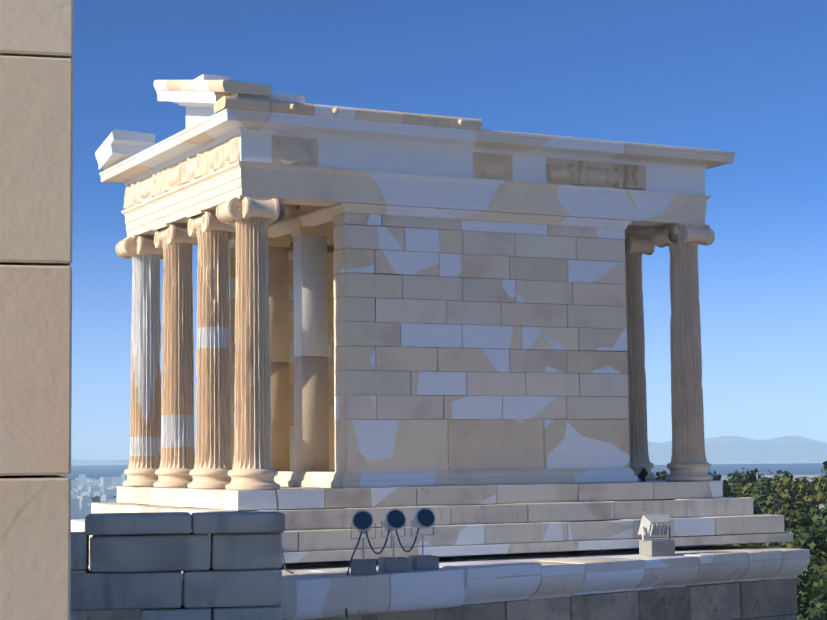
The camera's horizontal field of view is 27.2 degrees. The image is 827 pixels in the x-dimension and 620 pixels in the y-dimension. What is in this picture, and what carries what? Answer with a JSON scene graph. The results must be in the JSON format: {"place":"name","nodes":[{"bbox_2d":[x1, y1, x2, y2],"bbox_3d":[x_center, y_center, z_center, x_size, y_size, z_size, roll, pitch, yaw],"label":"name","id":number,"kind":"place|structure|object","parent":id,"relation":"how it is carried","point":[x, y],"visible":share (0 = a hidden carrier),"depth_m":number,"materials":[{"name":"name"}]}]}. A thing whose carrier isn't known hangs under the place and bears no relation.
{"place":"outdoors","nodes":[
{"label":"outdoors","id":0,"kind":"place"},
{"bbox_2d":[0,0,73,619],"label":"foreground wall","id":1,"kind":"structure","parent":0,"point":[36,128],"depth_m":3.94,"materials":[{"name":"stone"}]},
{"bbox_2d":[60,473,126,518],"bbox_3d":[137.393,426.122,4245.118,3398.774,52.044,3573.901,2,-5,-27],"label":"city buildings","id":2,"kind":"structure","parent":0,"point":[104,489],"depth_m":3772.46,"materials":[{"name":"white concrete"}]},
{"bbox_2d":[88,549,182,580],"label":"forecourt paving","id":3,"kind":"structure","parent":0,"point":[89,565],"depth_m":22.27,"materials":[{"name":"stone"}]},
{"bbox_2d":[88,581,211,619],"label":"bastion foundation","id":4,"kind":"object","parent":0,"point":[131,614],"depth_m":20.28,"materials":[{"name":"grey stone"}]},
{"bbox_2d":[228,213,629,471],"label":"cella walls","id":5,"kind":"structure","parent":0,"point":[453,344],"depth_m":25.36,"materials":[{"name":"beige stone"}]},
{"bbox_2d":[62,460,826,479],"bbox_3d":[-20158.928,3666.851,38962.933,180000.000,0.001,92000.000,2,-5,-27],"label":"sea","id":6,"kind":"structure","parent":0,"point":[97,472],"depth_m":15012.12,"materials":[{"name":"liquid"}]},
{"bbox_2d":[70,0,826,459],"label":"sky","id":7,"kind":"structure","parent":0,"point":[747,79],"materials":[{"name":"blue"}]},
{"bbox_2d":[71,436,826,465],"bbox_3d":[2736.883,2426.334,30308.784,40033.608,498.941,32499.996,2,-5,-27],"label":"mountains","id":8,"kind":"structure","parent":0,"point":[744,450],"depth_m":19737.91,"materials":[{"name":"blue"}]},
{"bbox_2d":[282,578,796,619],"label":"bastion wall","id":9,"kind":"structure","parent":0,"point":[765,600],"depth_m":24.13,"materials":[{"name":"grey stone"}]},
{"bbox_2d":[275,489,418,618],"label":"electrical cables","id":10,"kind":"object","parent":9,"relation":"on","point":[287,570],"visible":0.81,"depth_m":21.49,"materials":[{"name":"grey plastic"}]},
{"bbox_2d":[351,510,375,574],"bbox_3d":[-0.622,2.876,21.186,0.310,0.787,0.408,-1,-5,1],"label":"spotlight","id":11,"kind":"object","parent":9,"relation":"on","point":[362,520],"visible":0.98,"depth_m":21.04,"materials":[{"name":"grey paint"}]},
{"bbox_2d":[378,509,408,572],"bbox_3d":[-0.260,2.900,21.524,0.310,0.787,0.408,1,-5,-17],"label":"spotlight","id":12,"kind":"object","parent":9,"relation":"on","point":[395,519],"visible":1,"depth_m":21.39,"materials":[{"name":"grey paint"}]},
{"bbox_2d":[210,545,752,574],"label":"terrace paving","id":13,"kind":"structure","parent":9,"relation":"on","point":[305,567],"depth_m":24.68,"materials":[{"name":"stone"}]},
{"bbox_2d":[71,480,792,565],"bbox_3d":[0.012,3.257,27.346,9.666,0.948,6.897,2,-5,-27],"label":"stepped base","id":14,"kind":"object","parent":13,"relation":"on","point":[497,519],"visible":0.75,"depth_m":24.69,"materials":[{"name":"stone"}]},
{"bbox_2d":[115,235,162,486],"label":"column","id":15,"kind":"structure","parent":14,"relation":"on","point":[144,253],"depth_m":27.73,"materials":[{"name":"stone"}]},
{"bbox_2d":[153,223,197,487],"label":"column","id":16,"kind":"structure","parent":14,"relation":"on","point":[176,242],"depth_m":26.37,"materials":[{"name":"stone"}]},
{"bbox_2d":[187,210,235,488],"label":"column","id":17,"kind":"structure","parent":14,"relation":"on","point":[210,230],"depth_m":25.00,"materials":[{"name":"stone"}]},
{"bbox_2d":[216,195,285,490],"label":"column","id":18,"kind":"structure","parent":14,"relation":"on","point":[252,218],"depth_m":23.62,"materials":[{"name":"stone"}]},
{"bbox_2d":[268,216,332,473],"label":"cella piers","id":19,"kind":"structure","parent":14,"relation":"on","point":[311,401],"depth_m":25.88,"materials":[{"name":"beige stone"}]},
{"bbox_2d":[228,202,637,487],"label":"wall mouldings","id":20,"kind":"object","parent":14,"relation":"on","point":[331,479],"visible":0.56,"depth_m":25.28,"materials":[{"name":"beige stone"}]},
{"bbox_2d":[121,161,710,246],"bbox_3d":[-0.042,-1.503,27.747,8.060,0.468,5.291,2,-5,-27],"label":"architrave","id":21,"kind":"object","parent":20,"relation":"on","point":[646,213],"visible":0.56,"depth_m":25.36,"materials":[{"name":"stone"}]},
{"bbox_2d":[229,204,332,238],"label":"ceiling beam","id":22,"kind":"structure","parent":21,"relation":"on","point":[292,211],"depth_m":25.85,"materials":[{"name":"stone"}]},
{"bbox_2d":[124,129,706,194],"bbox_3d":[-0.048,-1.962,27.786,7.996,0.448,5.227,2,-5,-27],"label":"frieze","id":23,"kind":"object","parent":21,"relation":"on","point":[352,153],"visible":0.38,"depth_m":25.02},
{"bbox_2d":[124,134,645,208],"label":"frieze reliefs","id":24,"kind":"object","parent":23,"relation":"attached to","point":[292,151],"visible":0.92,"depth_m":25.78,"materials":[{"name":"beige stone"}]},
{"bbox_2d":[99,108,735,183],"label":"cornice","id":25,"kind":"structure","parent":23,"relation":"on","point":[212,128],"depth_m":25.20,"materials":[{"name":"stone"}]},
{"bbox_2d":[95,74,304,169],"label":"pediment","id":26,"kind":"structure","parent":25,"relation":"on","point":[199,96],"depth_m":25.11,"materials":[{"name":"stone"}]},
{"bbox_2d":[481,129,720,150],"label":"roof slab","id":27,"kind":"structure","parent":25,"relation":"on","point":[598,139],"depth_m":26.20,"materials":[{"name":"stone"}]},
{"bbox_2d":[214,96,481,129],"bbox_3d":[-0.863,-2.769,24.298,4.012,0.166,0.520,2,-5,-27],"label":"sima","id":28,"kind":"object","parent":27,"relation":"on","point":[222,103],"visible":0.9,"depth_m":24.04,"materials":[{"name":"stone"}]},
{"bbox_2d":[625,235,655,479],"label":"column","id":29,"kind":"structure","parent":14,"relation":"on","point":[637,247],"depth_m":28.37,"materials":[{"name":"stone"}]},
{"bbox_2d":[637,467,647,481],"bbox_3d":[3.598,2.583,26.841,0.177,0.225,0.304,-1,-5,3],"label":"black floodlight","id":30,"kind":"object","parent":14,"relation":"on","point":[643,474],"visible":0.98,"depth_m":26.72,"materials":[{"name":"black plastic"}]},
{"bbox_2d":[651,223,714,480],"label":"column","id":31,"kind":"structure","parent":14,"relation":"on","point":[682,241],"depth_m":27.02,"materials":[{"name":"stone"}]},
{"bbox_2d":[280,547,809,619],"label":"wall coping","id":32,"kind":"object","parent":9,"relation":"on","point":[318,595],"visible":1,"depth_m":22.43,"materials":[{"name":"white stone"}]},
{"bbox_2d":[407,508,438,570],"bbox_3d":[0.108,2.925,21.862,0.310,0.787,0.408,1,-5,-20],"label":"spotlight","id":33,"kind":"object","parent":32,"relation":"on","point":[424,518],"visible":1,"depth_m":21.73,"materials":[{"name":"grey paint"}]},
{"bbox_2d":[638,514,674,555],"bbox_3d":[3.518,3.254,24.698,0.480,0.591,0.320,2,-5,-27],"label":"floodlight","id":34,"kind":"object","parent":32,"relation":"on","point":[654,524],"visible":1,"depth_m":24.61,"materials":[{"name":"grey paint"}]},
{"bbox_2d":[657,474,825,509],"bbox_3d":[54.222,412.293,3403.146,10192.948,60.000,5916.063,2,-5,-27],"label":"city ground","id":35,"kind":"structure","parent":0,"point":[821,505],"depth_m":6014.88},
{"bbox_2d":[75,478,826,517],"bbox_3d":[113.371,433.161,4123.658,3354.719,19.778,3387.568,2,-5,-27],"label":"distant park trees","id":36,"kind":"object","parent":35,"relation":"on","point":[96,499],"depth_m":3545.63,"materials":[{"name":"green plant"}]},
{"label":"floor","id":37,"kind":"structure","parent":0,"visible":0},
{"bbox_2d":[70,511,284,619],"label":"stone block wall","id":38,"kind":"structure","parent":37,"relation":"on","point":[141,561],"depth_m":14.57,"materials":[{"name":"stone"}]},
{"bbox_2d":[70,532,90,619],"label":"parapet","id":39,"kind":"structure","parent":38,"relation":"attached to","point":[79,552],"depth_m":14.49,"materials":[{"name":"stone"}]},
{"bbox_3d":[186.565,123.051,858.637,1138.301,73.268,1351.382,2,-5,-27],"label":"hill terrain","id":40,"kind":"structure","parent":0,"visible":0},
{"bbox_2d":[652,461,826,619],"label":"pine trees","id":41,"kind":"object","parent":40,"relation":"on","point":[818,546],"visible":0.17,"depth_m":195.14,"materials":[{"name":"green plant"}]},
{"bbox_2d":[723,476,826,619],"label":"trees","id":42,"kind":"object","parent":40,"relation":"on","point":[798,488],"visible":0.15,"depth_m":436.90,"materials":[{"name":"green plant"}]},
{"bbox_2d":[738,525,826,596],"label":"eucalyptus tree","id":43,"kind":"object","parent":40,"relation":"on","point":[795,543],"visible":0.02,"depth_m":167.45,"materials":[{"name":"green plant"}]}
]}

